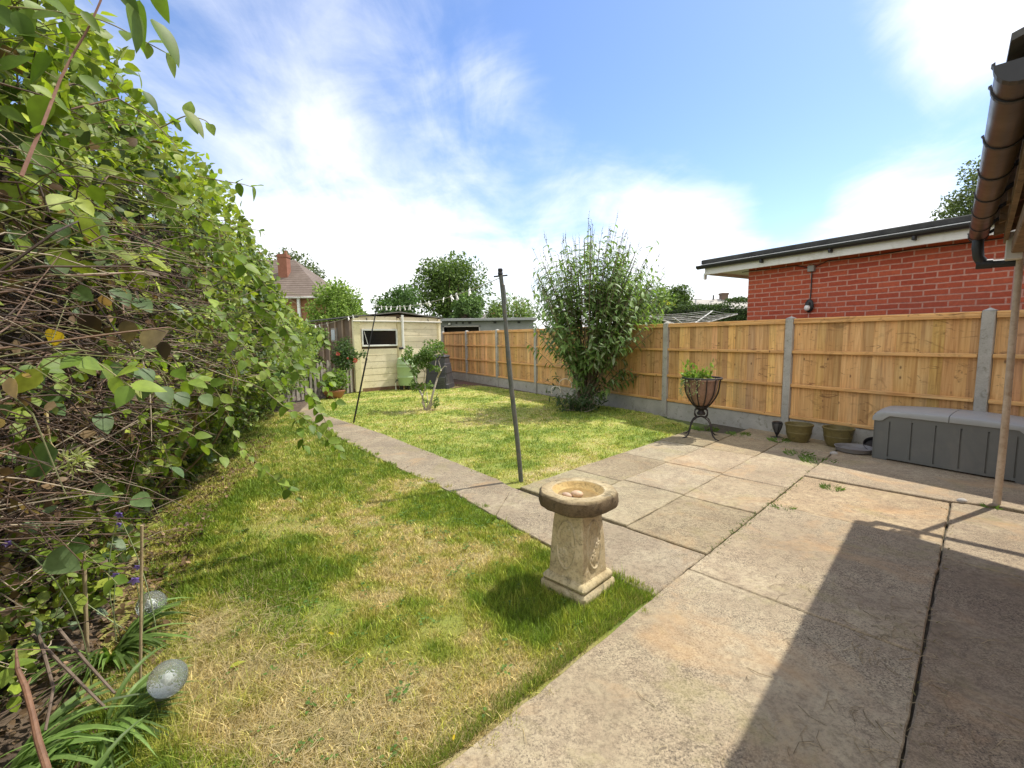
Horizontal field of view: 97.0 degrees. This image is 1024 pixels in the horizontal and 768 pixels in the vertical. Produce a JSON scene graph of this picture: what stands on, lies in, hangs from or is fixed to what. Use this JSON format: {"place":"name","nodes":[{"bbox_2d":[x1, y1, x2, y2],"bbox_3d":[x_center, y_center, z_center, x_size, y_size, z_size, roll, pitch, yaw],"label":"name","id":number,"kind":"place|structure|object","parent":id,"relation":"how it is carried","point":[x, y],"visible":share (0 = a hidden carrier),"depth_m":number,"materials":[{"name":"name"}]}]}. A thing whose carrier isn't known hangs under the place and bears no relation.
{"place":"outdoors","nodes":[
{"label":"outdoors","id":0,"kind":"place"},
{"bbox_2d":[227,250,331,336],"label":"distant house","id":1,"kind":"structure","parent":0,"point":[297,278],"depth_m":38.77,"materials":[{"name":"brown tile"}]},
{"bbox_2d":[0,379,565,767],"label":"garden soil","id":2,"kind":"structure","parent":0,"point":[23,727],"depth_m":1.85,"materials":[{"name":"brown soil"}]},
{"bbox_2d":[31,628,115,731],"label":"fallen sticks","id":3,"kind":"object","parent":2,"relation":"on","point":[39,641],"visible":0.91,"depth_m":1.56,"materials":[{"name":"brown wood"}]},
{"bbox_2d":[9,676,150,767],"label":"strap leaf plant","id":4,"kind":"object","parent":2,"relation":"on","point":[58,715],"visible":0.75,"depth_m":1.44,"materials":[{"name":"green plant"}]},
{"bbox_2d":[81,551,89,655],"bbox_3d":[-1.840,0.935,1.954,0.055,0.504,0.018,-1,6,0],"label":"garden cane","id":5,"kind":"object","parent":2,"relation":"on","point":[85,609],"visible":0.69,"depth_m":1.95,"materials":[{"name":"brown wood"}]},
{"bbox_2d":[0,0,346,714],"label":"overgrown hedge","id":6,"kind":"object","parent":2,"relation":"on","point":[140,349],"visible":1,"depth_m":1.64,"materials":[{"name":"green plant"}]},
{"bbox_2d":[15,649,51,767],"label":"bare branch","id":7,"kind":"object","parent":6,"relation":"attached to","point":[41,751],"visible":1,"depth_m":1.11,"materials":[{"name":"red plant"}]},
{"bbox_2d":[296,319,330,392],"bbox_3d":[-5.176,-0.672,11.555,1.053,2.006,1.122,4,7,36],"label":"shrub","id":8,"kind":"object","parent":2,"relation":"on","point":[314,335],"visible":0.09,"depth_m":11.52,"materials":[{"name":"green plant"}]},
{"bbox_2d":[282,359,352,402],"bbox_3d":[-4.533,-0.121,10.367,0.053,0.879,2.400,2,7,25],"label":"picket fence","id":9,"kind":"object","parent":2,"relation":"on","point":[329,369],"visible":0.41,"depth_m":10.47,"materials":[{"name":"grey wood"}]},
{"bbox_2d":[330,336,366,387],"bbox_3d":[-3.987,-0.443,10.921,0.964,1.445,0.571,2,7,25],"label":"rose bush","id":10,"kind":"object","parent":2,"relation":"on","point":[341,353],"visible":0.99,"depth_m":10.88,"materials":[{"name":"green plant"}]},
{"bbox_2d":[52,411,658,767],"bbox_3d":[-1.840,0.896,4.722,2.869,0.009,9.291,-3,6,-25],"label":"lawn","id":11,"kind":"structure","parent":0,"point":[451,625],"depth_m":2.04,"materials":[{"name":"green plant"}]},
{"bbox_2d":[2,511,156,691],"bbox_3d":[-1.594,0.809,1.751,0.266,0.773,0.731,-5,7,-33],"label":"bellflower","id":12,"kind":"object","parent":11,"relation":"on","point":[134,580],"visible":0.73,"depth_m":1.96,"materials":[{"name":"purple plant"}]},
{"bbox_2d":[0,644,192,767],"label":"strap leaf plant","id":13,"kind":"object","parent":11,"relation":"on","point":[123,718],"visible":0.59,"depth_m":1.54,"materials":[{"name":"green plant"}]},
{"bbox_2d":[0,597,199,713],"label":"strap leaf plant","id":14,"kind":"object","parent":11,"relation":"on","point":[129,639],"visible":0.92,"depth_m":1.89,"materials":[{"name":"green plant"}]},
{"bbox_2d":[91,713,164,767],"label":"strap leaf plant","id":15,"kind":"object","parent":11,"relation":"on","point":[101,761],"visible":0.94,"depth_m":1.38,"materials":[{"name":"green plant"}]},
{"bbox_2d":[0,432,274,767],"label":"leaf litter","id":16,"kind":"object","parent":11,"relation":"on","point":[33,685],"visible":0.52,"depth_m":2.33,"materials":[{"name":"brown plant"}]},
{"bbox_2d":[139,525,143,679],"bbox_3d":[-1.427,0.869,1.743,0.082,0.676,0.011,-1,6,0],"label":"garden cane","id":17,"kind":"object","parent":11,"relation":"on","point":[141,597],"visible":0.84,"depth_m":1.74,"materials":[{"name":"brown wood"}]},
{"bbox_2d":[135,590,166,630],"bbox_3d":[-1.664,1.071,2.099,0.115,0.224,0.115,-4,7,-32],"label":"solar globe light","id":18,"kind":"object","parent":11,"relation":"on","point":[158,599],"visible":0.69,"depth_m":2.06,"materials":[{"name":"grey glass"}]},
{"bbox_2d":[146,659,188,709],"bbox_3d":[-1.225,1.107,1.621,0.119,0.238,0.119,5,8,45],"label":"solar globe light","id":19,"kind":"object","parent":11,"relation":"on","point":[166,679],"visible":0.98,"depth_m":1.58,"materials":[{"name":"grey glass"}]},
{"bbox_2d":[229,661,244,667],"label":"fallen leaf","id":20,"kind":"object","parent":11,"relation":"on","point":[237,663],"visible":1,"depth_m":1.87,"materials":[{"name":"yellow plant"}]},
{"bbox_2d":[93,449,582,767],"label":"lawn clover","id":21,"kind":"object","parent":11,"relation":"on","point":[393,700],"visible":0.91,"depth_m":2.13,"materials":[{"name":"green plant"}]},
{"bbox_2d":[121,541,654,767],"bbox_3d":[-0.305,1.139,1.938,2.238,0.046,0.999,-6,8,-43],"label":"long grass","id":22,"kind":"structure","parent":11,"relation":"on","point":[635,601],"depth_m":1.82,"materials":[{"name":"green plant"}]},
{"bbox_2d":[538,477,618,607],"bbox_3d":[0.354,0.830,2.443,0.400,0.552,0.404,5,8,44],"label":"bird bath","id":23,"kind":"object","parent":11,"relation":"on","point":[579,570],"visible":0.99,"depth_m":2.36,"materials":[{"name":"beige stone"}]},
{"bbox_2d":[562,492,571,496],"bbox_3d":[0.287,0.581,2.368,0.055,0.029,0.032,9,10,28],"label":"pebble","id":24,"kind":"object","parent":23,"relation":"on","point":[566,494],"visible":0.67,"depth_m":2.36,"materials":[{"name":"beige stone"}]},
{"bbox_2d":[571,490,582,497],"bbox_3d":[0.340,0.576,2.372,0.065,0.038,0.044,0,6,11],"label":"pebble","id":25,"kind":"object","parent":23,"relation":"on","point":[576,494],"visible":1,"depth_m":2.36,"materials":[{"name":"beige stone"}]},
{"bbox_2d":[307,311,443,391],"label":"shed","id":26,"kind":"structure","parent":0,"point":[394,334],"depth_m":12.00,"materials":[{"name":"beige paint"}]},
{"bbox_2d":[331,328,337,341],"bbox_3d":[-4.857,-1.341,12.386,0.045,0.360,0.440,-6,8,-39],"label":"window","id":27,"kind":"structure","parent":26,"relation":"in","point":[333,337],"depth_m":12.35,"materials":[{"name":"grey glass"}]},
{"bbox_2d":[361,329,397,346],"bbox_3d":[-3.440,-1.203,11.805,0.975,0.440,0.060,-6,8,-39],"label":"window","id":28,"kind":"structure","parent":26,"relation":"in","point":[380,337],"depth_m":11.81,"materials":[{"name":"white plastic"}]},
{"bbox_2d":[452,381,477,387],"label":"bare soil","id":29,"kind":"structure","parent":0,"point":[463,383],"depth_m":13.16,"materials":[{"name":"brown soil"}]},
{"bbox_2d":[299,404,704,595],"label":"path","id":30,"kind":"structure","parent":0,"point":[660,565],"depth_m":3.56,"materials":[{"name":"concrete"}]},
{"bbox_2d":[303,374,706,489],"bbox_3d":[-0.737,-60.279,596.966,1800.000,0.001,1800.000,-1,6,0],"label":"ground","id":31,"kind":"structure","parent":0,"point":[694,424],"depth_m":7.21,"materials":[{"name":"brown soil"}]},
{"bbox_2d":[260,247,326,278],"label":"tree","id":32,"kind":"object","parent":31,"relation":"on","point":[316,271],"visible":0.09,"depth_m":59.86,"materials":[{"name":"green plant"}]},
{"bbox_2d":[301,276,364,322],"bbox_3d":[-7.689,-2.522,19.370,2.824,3.932,2.704,2,6,25],"label":"shrub","id":33,"kind":"object","parent":31,"relation":"on","point":[343,302],"visible":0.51,"depth_m":18.92,"materials":[{"name":"green plant"}]},
{"bbox_2d":[370,284,421,313],"bbox_3d":[-6.723,-3.615,26.711,3.103,4.576,3.202,-1,6,0],"label":"tree","id":34,"kind":"object","parent":31,"relation":"on","point":[402,297],"visible":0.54,"depth_m":26.18,"materials":[{"name":"green plant"}]},
{"bbox_2d":[404,250,496,318],"bbox_3d":[-4.444,-5.540,31.344,5.388,7.387,5.466,3,7,31],"label":"tree","id":35,"kind":"object","parent":31,"relation":"on","point":[447,279],"visible":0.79,"depth_m":30.76,"materials":[{"name":"green plant"}]},
{"bbox_2d":[448,291,485,317],"bbox_3d":[-2.540,-3.262,25.815,1.947,3.971,2.893,-6,8,-42],"label":"tree","id":36,"kind":"object","parent":31,"relation":"on","point":[465,305],"visible":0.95,"depth_m":25.10,"materials":[{"name":"green plant"}]},
{"bbox_2d":[440,317,536,331],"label":"garage","id":37,"kind":"structure","parent":31,"relation":"on","point":[466,324],"depth_m":21.82,"materials":[{"name":"paint"}]},
{"bbox_2d":[447,327,478,331],"bbox_3d":[-2.425,-1.957,23.118,1.744,1.900,0.060,-1,6,0],"label":"door","id":38,"kind":"structure","parent":37,"relation":"in","point":[449,329],"depth_m":23.00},
{"bbox_2d":[484,299,502,317],"bbox_3d":[-1.055,-3.478,28.663,1.127,3.764,1.380,5,8,45],"label":"tree","id":39,"kind":"object","parent":31,"relation":"on","point":[491,305],"visible":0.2,"depth_m":28.36,"materials":[{"name":"green plant"}]},
{"bbox_2d":[484,292,539,328],"bbox_3d":[0.086,-3.571,27.681,3.448,4.135,3.609,-3,6,-17],"label":"tree","id":40,"kind":"object","parent":31,"relation":"on","point":[522,310],"visible":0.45,"depth_m":27.25,"materials":[{"name":"green plant"}]},
{"bbox_2d":[595,272,677,324],"bbox_3d":[2.964,-1.357,11.342,1.746,2.999,1.863,-5,7,-37],"label":"shrub","id":41,"kind":"object","parent":31,"relation":"on","point":[661,300],"visible":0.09,"depth_m":10.95,"materials":[{"name":"green plant"}]},
{"bbox_2d":[654,283,694,304],"bbox_3d":[10.566,-4.204,29.709,2.932,4.710,2.702,-1,6,0],"label":"tree","id":42,"kind":"object","parent":31,"relation":"on","point":[683,296],"visible":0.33,"depth_m":29.02,"materials":[{"name":"green plant"}]},
{"bbox_2d":[649,310,737,322],"bbox_3d":[3.804,-0.624,9.516,1.966,1.892,0.821,-3,7,-25],"label":"rotary airer","id":43,"kind":"object","parent":31,"relation":"on","point":[677,319],"visible":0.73,"depth_m":9.52,"materials":[{"name":"metal"}]},
{"bbox_2d":[650,295,747,323],"bbox_3d":[6.550,-1.647,15.408,3.632,2.668,1.165,-1,6,0],"label":"clipped hedge","id":44,"kind":"object","parent":31,"relation":"on","point":[689,309],"visible":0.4,"depth_m":15.02,"materials":[{"name":"green plant"}]},
{"bbox_2d":[692,293,746,308],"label":"faraway house","id":45,"kind":"structure","parent":31,"relation":"on","point":[722,297],"depth_m":57.63,"materials":[{"name":"tile"}]},
{"bbox_2d":[441,308,1023,444],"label":"panel fence","id":46,"kind":"object","parent":31,"relation":"on","point":[857,373],"visible":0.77,"depth_m":5.89,"materials":[{"name":"wood"}]},
{"bbox_2d":[696,214,1023,319],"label":"brick extension","id":47,"kind":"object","parent":31,"relation":"on","point":[924,267],"visible":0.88,"depth_m":5.60,"materials":[{"name":"red brick"}]},
{"bbox_2d":[804,265,815,311],"bbox_3d":[4.121,-1.318,6.286,0.115,0.646,0.118,-4,7,-31],"label":"wall lamp","id":48,"kind":"object","parent":47,"relation":"attached to","point":[809,305],"visible":1,"depth_m":6.28,"materials":[{"name":"black plastic"}]},
{"bbox_2d":[928,155,980,220],"bbox_3d":[25.942,-6.986,25.213,4.084,10.813,3.786,-5,7,-34],"label":"tree","id":49,"kind":"object","parent":31,"relation":"on","point":[953,207],"visible":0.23,"depth_m":25.15,"materials":[{"name":"green plant"}]},
{"bbox_2d":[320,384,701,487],"bbox_3d":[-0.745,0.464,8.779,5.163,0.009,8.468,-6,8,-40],"label":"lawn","id":50,"kind":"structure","parent":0,"point":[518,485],"depth_m":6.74,"materials":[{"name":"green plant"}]},
{"bbox_2d":[322,389,344,398],"bbox_3d":[-4.117,0.230,10.494,0.510,0.185,0.510,-1,6,0],"label":"planter bowl","id":51,"kind":"object","parent":50,"relation":"on","point":[339,393],"visible":0.8,"depth_m":10.34,"materials":[{"name":"ceramic"}]},
{"bbox_2d":[322,368,350,392],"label":"bowl plant","id":52,"kind":"object","parent":51,"relation":"in","point":[339,378],"visible":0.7,"depth_m":10.42,"materials":[{"name":"green plant"}]},
{"bbox_2d":[353,301,377,422],"bbox_3d":[-2.355,-0.349,7.289,0.480,1.960,0.035,-2,6,-14],"label":"clothes prop","id":53,"kind":"object","parent":50,"relation":"on","point":[364,367],"visible":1,"depth_m":7.29,"materials":[{"name":"black plastic"}]},
{"bbox_2d":[395,357,417,389],"bbox_3d":[-2.785,-0.285,12.051,0.554,0.859,0.552,-1,6,0],"label":"water butt","id":54,"kind":"object","parent":50,"relation":"on","point":[405,377],"visible":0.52,"depth_m":11.83,"materials":[{"name":"green plastic"}]},
{"bbox_2d":[399,339,447,409],"bbox_3d":[-1.677,-0.166,8.525,1.034,1.375,0.761,-1,6,0],"label":"lawn shrub","id":55,"kind":"object","parent":50,"relation":"on","point":[424,357],"visible":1,"depth_m":8.46,"materials":[{"name":"green plant"}]},
{"bbox_2d":[425,355,454,388],"bbox_3d":[-1.985,-0.350,12.375,0.694,0.904,0.698,0,6,8],"label":"compost bin","id":56,"kind":"object","parent":50,"relation":"on","point":[445,380],"visible":0.84,"depth_m":12.11,"materials":[{"name":"plastic"}]},
{"bbox_2d":[494,268,522,482],"bbox_3d":[-0.027,-0.029,4.157,0.252,2.023,0.053,-1,6,0],"label":"clothes post","id":57,"kind":"object","parent":50,"relation":"on","point":[500,275],"visible":0.98,"depth_m":4.13,"materials":[{"name":"grey metal"}]},
{"bbox_2d":[316,278,498,325],"bbox_3d":[-2.391,-1.169,7.475,0.142,0.226,8.228,-5,7,-35],"label":"washing line","id":58,"kind":"object","parent":57,"relation":"attached to","point":[419,304],"visible":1,"depth_m":5.53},
{"bbox_2d":[542,372,616,412],"bbox_3d":[1.251,0.166,8.182,1.449,0.844,0.913,-1,6,0],"label":"shrub","id":59,"kind":"object","parent":50,"relation":"on","point":[582,401],"visible":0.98,"depth_m":8.10,"materials":[{"name":"green plant"}]},
{"bbox_2d":[525,210,669,408],"bbox_3d":[1.690,-1.349,8.270,2.909,3.656,3.121,-1,6,0],"label":"buddleia","id":60,"kind":"object","parent":50,"relation":"on","point":[588,363],"visible":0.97,"depth_m":7.98,"materials":[{"name":"green plant"}]},
{"bbox_2d":[4,0,1023,328],"label":"sky","id":61,"kind":"structure","parent":0,"point":[381,137],"materials":[{"name":"blue"}]},
{"bbox_2d":[445,424,1023,767],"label":"patio","id":62,"kind":"structure","parent":0,"point":[690,646],"depth_m":2.07,"materials":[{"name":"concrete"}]},
{"bbox_2d":[682,376,722,440],"bbox_3d":[2.474,0.305,5.926,0.494,0.795,0.494,1,6,18],"label":"basket planter","id":63,"kind":"object","parent":62,"relation":"on","point":[701,400],"visible":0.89,"depth_m":5.79,"materials":[{"name":"metal"}]},
{"bbox_2d":[679,359,714,396],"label":"basket plant","id":64,"kind":"object","parent":63,"relation":"in","point":[700,375],"visible":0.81,"depth_m":5.83,"materials":[{"name":"green plant"}]},
{"bbox_2d":[771,421,782,437],"bbox_3d":[3.447,0.593,5.897,0.127,0.225,0.129,-1,6,0],"label":"urn","id":65,"kind":"object","parent":62,"relation":"on","point":[777,426],"visible":0.98,"depth_m":5.86,"materials":[{"name":"black plastic"}]},
{"bbox_2d":[785,421,813,442],"bbox_3d":[3.578,0.605,5.657,0.314,0.227,0.314,-5,7,-36],"label":"plant pot","id":66,"kind":"object","parent":62,"relation":"on","point":[798,432],"visible":1,"depth_m":5.57,"materials":[{"name":"ceramic"}]},
{"bbox_2d":[638,425,1001,762],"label":"weeds","id":67,"kind":"object","parent":62,"relation":"on","point":[812,456],"visible":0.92,"depth_m":4.64,"materials":[{"name":"green plant"}]},
{"bbox_2d":[822,425,855,446],"bbox_3d":[3.873,0.627,5.388,0.327,0.231,0.327,-1,6,-3],"label":"plant pot","id":68,"kind":"object","parent":62,"relation":"on","point":[833,435],"visible":0.96,"depth_m":5.30,"materials":[{"name":"ceramic"}]},
{"bbox_2d":[834,443,871,453],"bbox_3d":[3.839,0.727,5.087,0.372,0.050,0.372,-1,6,0],"label":"plant saucer","id":69,"kind":"object","parent":62,"relation":"on","point":[852,448],"visible":0.93,"depth_m":5.11,"materials":[{"name":"grey plastic"}]},
{"bbox_2d":[863,437,872,449],"bbox_3d":[4.122,0.706,5.123,0.260,0.050,0.259,-18,34,2],"label":"plant saucer","id":70,"kind":"object","parent":62,"relation":"on","point":[868,441],"visible":0.19,"depth_m":5.21,"materials":[{"name":"black plastic"}]},
{"bbox_2d":[872,406,1023,483],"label":"storage box","id":71,"kind":"object","parent":62,"relation":"on","point":[961,440],"visible":0.97,"depth_m":4.32,"materials":[{"name":"grey plastic"}]},
{"bbox_2d":[956,498,966,502],"bbox_3d":[3.537,0.919,3.564,0.071,0.042,0.052,-1,6,0],"label":"loose stone","id":72,"kind":"object","parent":62,"relation":"on","point":[961,500],"visible":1,"depth_m":3.55,"materials":[{"name":"grey stone"}]},
{"bbox_2d":[992,253,1023,504],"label":"wooden pole","id":73,"kind":"object","parent":62,"relation":"on","point":[1006,405],"visible":0.88,"depth_m":3.39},
{"bbox_2d":[967,27,1023,268],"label":"lean to","id":74,"kind":"object","parent":73,"relation":"on","point":[999,197],"visible":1,"depth_m":2.00,"materials":[{"name":"brown plastic"}]}
]}

